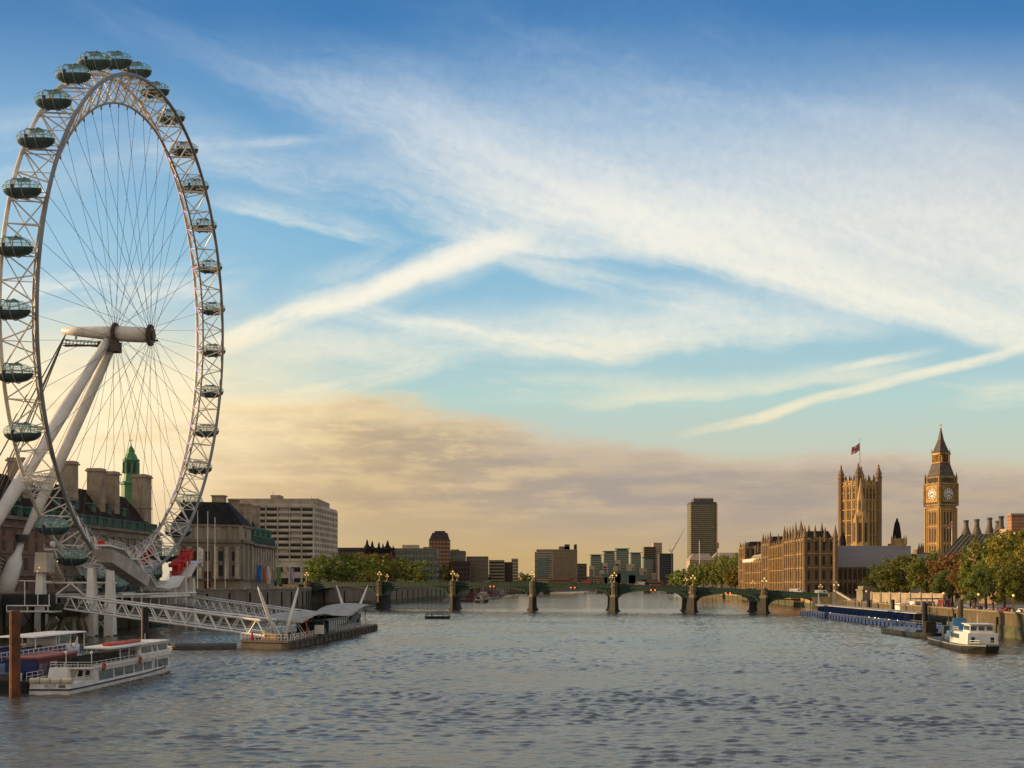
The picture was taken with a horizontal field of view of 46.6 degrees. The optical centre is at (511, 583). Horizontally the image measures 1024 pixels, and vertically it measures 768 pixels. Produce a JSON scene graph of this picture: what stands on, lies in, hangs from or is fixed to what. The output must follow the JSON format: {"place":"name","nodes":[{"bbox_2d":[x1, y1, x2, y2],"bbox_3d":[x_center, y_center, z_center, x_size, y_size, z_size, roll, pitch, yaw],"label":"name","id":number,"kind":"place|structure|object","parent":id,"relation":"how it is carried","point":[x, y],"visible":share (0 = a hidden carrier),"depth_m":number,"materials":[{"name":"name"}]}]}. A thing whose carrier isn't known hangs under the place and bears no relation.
{"place":"outdoors","nodes":[
{"label":"outdoors","id":0,"kind":"place"},
{"bbox_2d":[160,584,592,591],"bbox_3d":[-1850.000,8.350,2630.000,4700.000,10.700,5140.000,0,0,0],"label":"bank ground","id":1,"kind":"structure","parent":0,"point":[569,589],"depth_m":1889.52,"materials":[{"name":"grey concrete"}]},
{"bbox_2d":[0,440,162,591],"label":"county building","id":2,"kind":"structure","parent":1,"relation":"on","point":[14,521],"depth_m":358.50,"materials":[{"name":"beige stone"}]},
{"bbox_2d":[0,50,225,593],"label":"observation wheel","id":3,"kind":"object","parent":1,"relation":"on","point":[109,345],"visible":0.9,"depth_m":290.00,"materials":[{"name":"metal"}]},
{"bbox_2d":[34,539,202,636],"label":"boarding platform","id":4,"kind":"structure","parent":1,"relation":"on","point":[121,563],"depth_m":270.09,"materials":[{"name":"white paint"}]},
{"bbox_2d":[0,587,312,639],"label":"river wall","id":5,"kind":"structure","parent":1,"relation":"on","point":[282,597],"depth_m":357.47,"materials":[{"name":"stone"}]},
{"bbox_2d":[171,495,277,588],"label":"pavilion building","id":6,"kind":"structure","parent":1,"relation":"on","point":[235,538],"depth_m":444.20,"materials":[{"name":"stone"}]},
{"bbox_2d":[204,571,210,588],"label":"door","id":7,"kind":"structure","parent":6,"relation":"in","point":[207,574],"depth_m":441.01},
{"bbox_2d":[256,564,260,588],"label":"banner","id":8,"kind":"object","parent":1,"relation":"on","point":[258,573],"visible":0.89,"depth_m":463.97,"materials":[{"name":"blue fabric"}]},
{"bbox_2d":[263,565,266,588],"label":"banner","id":9,"kind":"object","parent":1,"relation":"on","point":[264,574],"visible":0.89,"depth_m":471.95,"materials":[{"name":"red fabric"}]},
{"bbox_2d":[276,566,280,586],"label":"banner","id":10,"kind":"object","parent":1,"relation":"on","point":[278,575],"visible":0.89,"depth_m":493.99,"materials":[{"name":"green fabric"}]},
{"bbox_2d":[228,495,337,587],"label":"hospital block","id":11,"kind":"structure","parent":1,"relation":"on","point":[302,530],"depth_m":619.07,"materials":[{"name":"concrete"}]},
{"bbox_2d":[301,557,330,581],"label":"plane tree","id":12,"kind":"object","parent":1,"relation":"on","point":[313,567],"visible":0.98,"depth_m":587.61,"materials":[{"name":"green plant"}]},
{"bbox_2d":[307,553,345,581],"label":"plane tree","id":13,"kind":"object","parent":1,"relation":"on","point":[330,573],"visible":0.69,"depth_m":596.74,"materials":[{"name":"green plant"}]},
{"bbox_2d":[327,553,365,587],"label":"plane tree","id":14,"kind":"object","parent":1,"relation":"on","point":[342,576],"visible":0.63,"depth_m":649.77,"materials":[{"name":"green plant"}]},
{"bbox_2d":[338,552,375,581],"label":"plane tree","id":15,"kind":"object","parent":1,"relation":"on","point":[358,577],"visible":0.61,"depth_m":698.88,"materials":[{"name":"green plant"}]},
{"bbox_2d":[337,540,396,587],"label":"turreted hospital","id":16,"kind":"structure","parent":1,"relation":"on","point":[367,549],"depth_m":800.00,"materials":[{"name":"red brick"}]},
{"bbox_2d":[356,554,389,581],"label":"plane tree","id":17,"kind":"object","parent":1,"relation":"on","point":[377,569],"visible":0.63,"depth_m":749.03,"materials":[{"name":"green plant"}]},
{"bbox_2d":[369,553,399,580],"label":"plane tree","id":18,"kind":"object","parent":1,"relation":"on","point":[391,567],"visible":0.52,"depth_m":778.16,"materials":[{"name":"green plant"}]},
{"bbox_2d":[393,557,409,578],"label":"plane tree","id":19,"kind":"object","parent":1,"relation":"on","point":[401,565],"visible":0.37,"depth_m":808.70,"materials":[{"name":"green plant"}]},
{"bbox_2d":[397,557,420,581],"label":"plane tree","id":20,"kind":"object","parent":1,"relation":"on","point":[412,565],"visible":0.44,"depth_m":837.78,"materials":[{"name":"green plant"}]},
{"bbox_2d":[395,545,438,581],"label":"office block","id":21,"kind":"structure","parent":1,"relation":"on","point":[413,553],"depth_m":900.00,"materials":[{"name":"grey concrete"}]},
{"bbox_2d":[406,560,433,581],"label":"plane tree","id":22,"kind":"object","parent":1,"relation":"on","point":[418,577],"visible":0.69,"depth_m":877.63,"materials":[{"name":"green plant"}]},
{"bbox_2d":[312,587,552,607],"bbox_3d":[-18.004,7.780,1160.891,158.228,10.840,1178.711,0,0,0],"label":"river wall","id":23,"kind":"structure","parent":1,"relation":"on","point":[321,599],"depth_m":701.50,"materials":[{"name":"stone"}]},
{"bbox_2d":[429,531,449,581],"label":"brown tower","id":24,"kind":"structure","parent":1,"relation":"on","point":[440,540],"depth_m":1000.00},
{"bbox_2d":[439,565,454,581],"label":"plane tree","id":25,"kind":"object","parent":1,"relation":"on","point":[446,568],"visible":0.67,"depth_m":995.67,"materials":[{"name":"green plant"}]},
{"bbox_2d":[450,549,465,570],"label":"office block","id":26,"kind":"structure","parent":1,"relation":"on","point":[457,555],"depth_m":1040.00,"materials":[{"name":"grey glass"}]},
{"bbox_2d":[450,561,470,581],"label":"office block","id":27,"kind":"structure","parent":1,"relation":"on","point":[462,569],"depth_m":1000.00,"materials":[{"name":"brown brick"}]},
{"bbox_2d":[466,556,488,587],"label":"office block","id":28,"kind":"structure","parent":1,"relation":"on","point":[479,568],"depth_m":1079.89,"materials":[{"name":"brown concrete"}]},
{"bbox_2d":[489,560,503,581],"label":"office block","id":29,"kind":"structure","parent":1,"relation":"on","point":[496,569],"depth_m":1120.00,"materials":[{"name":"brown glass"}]},
{"bbox_2d":[504,562,512,581],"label":"office block","id":30,"kind":"structure","parent":1,"relation":"on","point":[508,571],"depth_m":1140.00,"materials":[{"name":"brown concrete"}]},
{"bbox_2d":[511,558,517,581],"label":"office block","id":31,"kind":"structure","parent":1,"relation":"on","point":[515,568],"depth_m":1199.89,"materials":[{"name":"white concrete"}]},
{"bbox_2d":[534,550,552,581],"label":"office block","id":32,"kind":"structure","parent":1,"relation":"on","point":[543,565],"depth_m":1419.89,"materials":[{"name":"beige glass"}]},
{"bbox_2d":[536,544,576,582],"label":"office tower","id":33,"kind":"structure","parent":1,"relation":"on","point":[565,561],"depth_m":1499.89,"materials":[{"name":"brown concrete"}]},
{"bbox_2d":[283,580,851,612],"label":"arched bridge","id":34,"kind":"structure","parent":1,"relation":"on","point":[761,600],"depth_m":506.59,"materials":[{"name":"green paint"}]},
{"bbox_2d":[548,579,572,582],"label":"bus","id":35,"kind":"object","parent":34,"relation":"on","point":[560,580],"visible":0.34,"depth_m":527.11,"materials":[{"name":"red metal"}]},
{"bbox_2d":[637,581,662,585],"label":"bus","id":36,"kind":"object","parent":34,"relation":"on","point":[654,583],"visible":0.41,"depth_m":508.61,"materials":[{"name":"red metal"}]},
{"bbox_2d":[577,564,586,581],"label":"riverside block","id":37,"kind":"structure","parent":1,"relation":"on","point":[581,571],"depth_m":1600.00,"materials":[{"name":"grey brick"}]},
{"bbox_2d":[587,576,603,582],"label":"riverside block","id":38,"kind":"structure","parent":1,"relation":"on","point":[597,579],"depth_m":1800.00,"materials":[{"name":"brown"}]},
{"bbox_2d":[588,554,606,581],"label":"glass tower","id":39,"kind":"structure","parent":1,"relation":"on","point":[595,568],"depth_m":2250.00,"materials":[{"name":"teal glass"}]},
{"bbox_2d":[601,551,620,582],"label":"glass tower","id":40,"kind":"structure","parent":1,"relation":"on","point":[608,567],"depth_m":2249.75,"materials":[{"name":"teal glass"}]},
{"bbox_2d":[613,548,634,582],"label":"glass tower","id":41,"kind":"structure","parent":1,"relation":"on","point":[623,565],"depth_m":2247.70,"materials":[{"name":"teal glass"}]},
{"bbox_2d":[629,552,645,582],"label":"glass tower","id":42,"kind":"structure","parent":1,"relation":"on","point":[635,559],"depth_m":2249.75,"materials":[{"name":"teal glass"}]},
{"bbox_2d":[642,557,656,580],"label":"glass tower","id":43,"kind":"structure","parent":1,"relation":"on","point":[648,568],"depth_m":2250.00,"materials":[{"name":"teal glass"}]},
{"bbox_2d":[643,547,655,572],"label":"office tower","id":44,"kind":"structure","parent":1,"relation":"on","point":[649,551],"depth_m":2320.00,"materials":[{"name":"brown concrete"}]},
{"bbox_2d":[652,543,661,579],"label":"office tower","id":45,"kind":"structure","parent":1,"relation":"on","point":[658,546],"depth_m":2350.00,"materials":[{"name":"brown concrete"}]},
{"bbox_2d":[657,553,672,582],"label":"office tower","id":46,"kind":"structure","parent":1,"relation":"on","point":[663,565],"depth_m":2200.00,"materials":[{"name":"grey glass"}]},
{"bbox_2d":[0,590,1023,767],"bbox_3d":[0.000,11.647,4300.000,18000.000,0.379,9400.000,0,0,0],"label":"river water","id":47,"kind":"structure","parent":0,"point":[586,679],"depth_m":121.19,"materials":[{"name":"grey liquid"}]},
{"bbox_2d":[9,610,20,696],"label":"mooring pile","id":48,"kind":"object","parent":47,"relation":"in","point":[14,659],"visible":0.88,"depth_m":123.05,"materials":[{"name":"metal"}]},
{"bbox_2d":[2,580,61,632],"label":"jetty","id":49,"kind":"object","parent":47,"relation":"in","point":[29,600],"visible":0.82,"depth_m":247.00,"materials":[{"name":"black metal"}]},
{"bbox_2d":[0,651,79,692],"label":"boat","id":50,"kind":"object","parent":47,"relation":"on","point":[34,665],"visible":0.37,"depth_m":132.00,"materials":[{"name":"blue paint"}]},
{"bbox_2d":[0,631,85,671],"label":"blue boat","id":51,"kind":"object","parent":47,"relation":"on","point":[44,641],"visible":0.5,"depth_m":154.69,"materials":[{"name":"paint"}]},
{"bbox_2d":[45,603,90,637],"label":"mooring dolphin","id":52,"kind":"object","parent":47,"relation":"in","point":[63,615],"visible":0.65,"depth_m":255.55,"materials":[{"name":"wood"}]},
{"bbox_2d":[28,639,171,694],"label":"tour boat","id":53,"kind":"object","parent":47,"relation":"on","point":[117,662],"visible":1,"depth_m":137.35,"materials":[{"name":"white paint"}]},
{"bbox_2d":[26,643,236,649],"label":"floating boom","id":54,"kind":"object","parent":47,"relation":"on","point":[204,645],"visible":0.43,"depth_m":211.90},
{"bbox_2d":[141,607,148,638],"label":"mooring pile","id":55,"kind":"object","parent":47,"relation":"in","point":[144,622],"visible":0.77,"depth_m":199.52,"materials":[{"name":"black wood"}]},
{"bbox_2d":[240,585,377,649],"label":"floating pier","id":56,"kind":"structure","parent":47,"relation":"on","point":[340,620],"depth_m":234.00,"materials":[{"name":"grey metal"}]},
{"bbox_2d":[63,596,280,636],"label":"gangway","id":57,"kind":"object","parent":56,"relation":"attached to","point":[199,624],"visible":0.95,"depth_m":234.07,"materials":[{"name":"white paint"}]},
{"bbox_2d":[173,595,322,623],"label":"gangway","id":58,"kind":"object","parent":56,"relation":"attached to","point":[229,610],"visible":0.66,"depth_m":308.08,"materials":[{"name":"white paint"}]},
{"bbox_2d":[425,612,450,618],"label":"river raft","id":59,"kind":"object","parent":47,"relation":"on","point":[437,617],"visible":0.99,"depth_m":398.04,"materials":[{"name":"black metal"}]},
{"bbox_2d":[460,593,477,601],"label":"moored boat","id":60,"kind":"object","parent":47,"relation":"on","point":[470,597],"visible":0.48,"depth_m":767.28,"materials":[{"name":"paint"}]},
{"bbox_2d":[472,593,487,602],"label":"moored boat","id":61,"kind":"object","parent":47,"relation":"on","point":[481,598],"visible":0.94,"depth_m":735.37,"materials":[{"name":"paint"}]},
{"bbox_2d":[543,583,671,592],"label":"upstream bridge","id":62,"kind":"structure","parent":47,"relation":"in","point":[548,591],"depth_m":1449.00,"materials":[{"name":"red metal"}]},
{"bbox_2d":[800,593,951,632],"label":"landing pontoon","id":63,"kind":"object","parent":47,"relation":"on","point":[884,617],"visible":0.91,"depth_m":345.92,"materials":[{"name":"blue metal"}]},
{"bbox_2d":[881,603,941,638],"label":"dumb barge","id":64,"kind":"object","parent":47,"relation":"on","point":[928,629],"visible":0.8,"depth_m":257.06,"materials":[{"name":"metal"}]},
{"bbox_2d":[922,602,927,624],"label":"pontoon pile","id":65,"kind":"object","parent":47,"relation":"in","point":[924,611],"visible":0.56,"depth_m":299.49,"materials":[{"name":"black"}]},
{"bbox_2d":[958,599,962,617],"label":"pontoon pile","id":66,"kind":"object","parent":47,"relation":"in","point":[960,608],"visible":0.45,"depth_m":261.46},
{"bbox_2d":[927,611,999,652],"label":"work boat","id":67,"kind":"object","parent":47,"relation":"on","point":[961,634],"visible":1,"depth_m":202.50,"materials":[{"name":"white paint"}]},
{"bbox_2d":[0,0,1023,580],"label":"sky","id":68,"kind":"structure","parent":0,"point":[509,279],"materials":[{"name":"blue"}]},
{"bbox_2d":[687,497,716,558],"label":"bow sided tower","id":69,"kind":"structure","parent":0,"point":[701,520],"depth_m":1348.36,"materials":[{"name":"grey concrete"}]},
{"bbox_2d":[686,553,737,588],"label":"white roofed house","id":70,"kind":"structure","parent":0,"point":[694,558],"depth_m":1204.61,"materials":[{"name":"beige stone"}]},
{"bbox_2d":[852,478,869,545],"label":"central spire","id":71,"kind":"structure","parent":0,"point":[860,527],"depth_m":756.28,"materials":[{"name":"stone"}]},
{"bbox_2d":[838,546,927,597],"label":"sheeted building","id":72,"kind":"structure","parent":0,"point":[854,562],"depth_m":634.00,"materials":[{"name":"fabric"}]},
{"bbox_2d":[886,518,906,545],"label":"lantern tower","id":73,"kind":"structure","parent":0,"point":[897,540],"depth_m":757.31,"materials":[{"name":"stone"}]},
{"bbox_2d":[852,598,1023,610],"bbox_3d":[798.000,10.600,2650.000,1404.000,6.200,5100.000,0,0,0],"label":"bank ground","id":74,"kind":"structure","parent":0,"point":[1016,607],"depth_m":408.65,"materials":[{"name":"grey concrete"}]},
{"bbox_2d":[666,571,684,585],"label":"plane tree","id":75,"kind":"object","parent":74,"relation":"on","point":[672,581],"visible":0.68,"depth_m":1097.91,"materials":[{"name":"green plant"}]},
{"bbox_2d":[674,567,691,585],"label":"plane tree","id":76,"kind":"object","parent":74,"relation":"on","point":[681,576],"visible":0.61,"depth_m":1076.54,"materials":[{"name":"green plant"}]},
{"bbox_2d":[685,564,700,585],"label":"plane tree","id":77,"kind":"object","parent":74,"relation":"on","point":[689,574],"visible":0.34,"depth_m":1058.95,"materials":[{"name":"green plant"}]},
{"bbox_2d":[687,562,712,586],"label":"plane tree","id":78,"kind":"object","parent":74,"relation":"on","point":[698,576],"visible":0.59,"depth_m":1038.01,"materials":[{"name":"green plant"}]},
{"bbox_2d":[698,560,716,586],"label":"plane tree","id":79,"kind":"object","parent":74,"relation":"on","point":[708,578],"visible":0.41,"depth_m":1020.27,"materials":[{"name":"green plant"}]},
{"bbox_2d":[705,555,730,587],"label":"plane tree","id":80,"kind":"object","parent":74,"relation":"on","point":[718,579],"visible":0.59,"depth_m":997.71,"materials":[{"name":"green plant"}]},
{"bbox_2d":[715,552,737,587],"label":"plane tree","id":81,"kind":"object","parent":74,"relation":"on","point":[720,571],"visible":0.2,"depth_m":979.47,"materials":[{"name":"green plant"}]},
{"bbox_2d":[721,563,737,588],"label":"plane tree","id":82,"kind":"object","parent":74,"relation":"on","point":[732,580],"visible":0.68,"depth_m":909.85,"materials":[{"name":"green plant"}]},
{"bbox_2d":[689,592,811,608],"bbox_3d":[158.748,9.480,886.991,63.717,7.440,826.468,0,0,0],"label":"terrace wall","id":83,"kind":"structure","parent":74,"relation":"on","point":[802,602],"depth_m":650.91,"materials":[{"name":"stone"}]},
{"bbox_2d":[731,522,838,598],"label":"gothic palace","id":84,"kind":"structure","parent":74,"relation":"on","point":[802,559],"depth_m":639.37,"materials":[{"name":"stone"}]},
{"bbox_2d":[832,590,851,605],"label":"quay steps","id":85,"kind":"structure","parent":74,"relation":"on","point":[841,597],"depth_m":448.86,"materials":[{"name":"stone"}]},
{"bbox_2d":[839,530,845,545],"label":"ventilation spire","id":86,"kind":"structure","parent":74,"relation":"on","point":[842,541],"depth_m":818.39,"materials":[{"name":"stone"}]},
{"bbox_2d":[837,445,881,545],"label":"great square tower","id":87,"kind":"structure","parent":74,"relation":"on","point":[848,493],"depth_m":898.36,"materials":[{"name":"stone"}]},
{"bbox_2d":[855,586,874,601],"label":"stone pedestal","id":88,"kind":"object","parent":74,"relation":"on","point":[861,592],"visible":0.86,"depth_m":437.95,"materials":[{"name":"beige stone"}]},
{"bbox_2d":[858,575,880,591],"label":"plane tree","id":89,"kind":"object","parent":74,"relation":"on","point":[868,581],"visible":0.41,"depth_m":517.82,"materials":[{"name":"green plant"}]},
{"bbox_2d":[867,562,901,592],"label":"plane tree","id":90,"kind":"object","parent":74,"relation":"on","point":[887,590],"visible":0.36,"depth_m":468.77,"materials":[{"name":"green plant"}]},
{"bbox_2d":[869,554,924,592],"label":"plane tree","id":91,"kind":"object","parent":74,"relation":"on","point":[897,561],"visible":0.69,"depth_m":439.07,"materials":[{"name":"green plant"}]},
{"bbox_2d":[870,592,946,604],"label":"quay terrace wall","id":92,"kind":"structure","parent":74,"relation":"on","point":[880,597],"depth_m":399.71,"materials":[{"name":"stone"}]},
{"bbox_2d":[901,550,946,592],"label":"plane tree","id":93,"kind":"object","parent":74,"relation":"on","point":[919,562],"visible":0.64,"depth_m":423.43,"materials":[{"name":"green plant"}]},
{"bbox_2d":[907,598,944,605],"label":"pier pavilion","id":94,"kind":"structure","parent":74,"relation":"on","point":[915,602],"depth_m":342.94,"materials":[{"name":"metal"}]},
{"bbox_2d":[844,600,1023,639],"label":"embankment wall","id":95,"kind":"structure","parent":74,"relation":"on","point":[1009,624],"depth_m":278.00,"materials":[{"name":"beige stone"}]},
{"bbox_2d":[923,425,958,591],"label":"clock tower","id":96,"kind":"structure","parent":74,"relation":"on","point":[940,494],"depth_m":646.11,"materials":[{"name":"stone"}]},
{"bbox_2d":[914,551,972,605],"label":"plane tree","id":97,"kind":"object","parent":74,"relation":"on","point":[940,564],"visible":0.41,"depth_m":399.04,"materials":[{"name":"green plant"}]},
{"bbox_2d":[929,570,958,596],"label":"plane tree","id":98,"kind":"object","parent":74,"relation":"on","point":[940,578],"visible":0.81,"depth_m":384.04,"materials":[{"name":"green plant"}]},
{"bbox_2d":[946,561,978,607],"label":"plane tree","id":99,"kind":"object","parent":74,"relation":"on","point":[953,580],"visible":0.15,"depth_m":373.20,"materials":[{"name":"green plant"}]},
{"bbox_2d":[958,564,986,605],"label":"plane tree","id":100,"kind":"object","parent":74,"relation":"on","point":[968,584],"visible":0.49,"depth_m":330.02,"materials":[{"name":"green plant"}]},
{"bbox_2d":[957,534,1003,608],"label":"plane tree","id":101,"kind":"object","parent":74,"relation":"on","point":[975,550],"visible":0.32,"depth_m":349.90,"materials":[{"name":"green plant"}]},
{"bbox_2d":[968,562,1012,609],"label":"plane tree","id":102,"kind":"object","parent":74,"relation":"on","point":[988,587],"visible":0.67,"depth_m":299.57,"materials":[{"name":"green plant"}]},
{"bbox_2d":[975,534,1023,606],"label":"plane tree","id":103,"kind":"object","parent":74,"relation":"on","point":[986,551],"visible":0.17,"depth_m":323.99,"materials":[{"name":"green plant"}]},
{"bbox_2d":[983,528,1023,597],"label":"plane tree","id":104,"kind":"object","parent":74,"relation":"on","point":[996,541],"visible":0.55,"depth_m":300.76,"materials":[{"name":"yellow plant"}]},
{"bbox_2d":[990,557,1023,607],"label":"plane tree","id":105,"kind":"object","parent":74,"relation":"on","point":[1007,571],"visible":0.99,"depth_m":288.42,"materials":[{"name":"green plant"}]},
{"bbox_2d":[943,516,1004,600],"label":"chimney office block","id":106,"kind":"structure","parent":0,"point":[963,540],"depth_m":507.01,"materials":[{"name":"grey metal"}]},
{"bbox_2d":[967,513,1023,603],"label":"gabled building","id":107,"kind":"structure","parent":0,"point":[1015,521],"depth_m":443.00,"materials":[{"name":"brick"}]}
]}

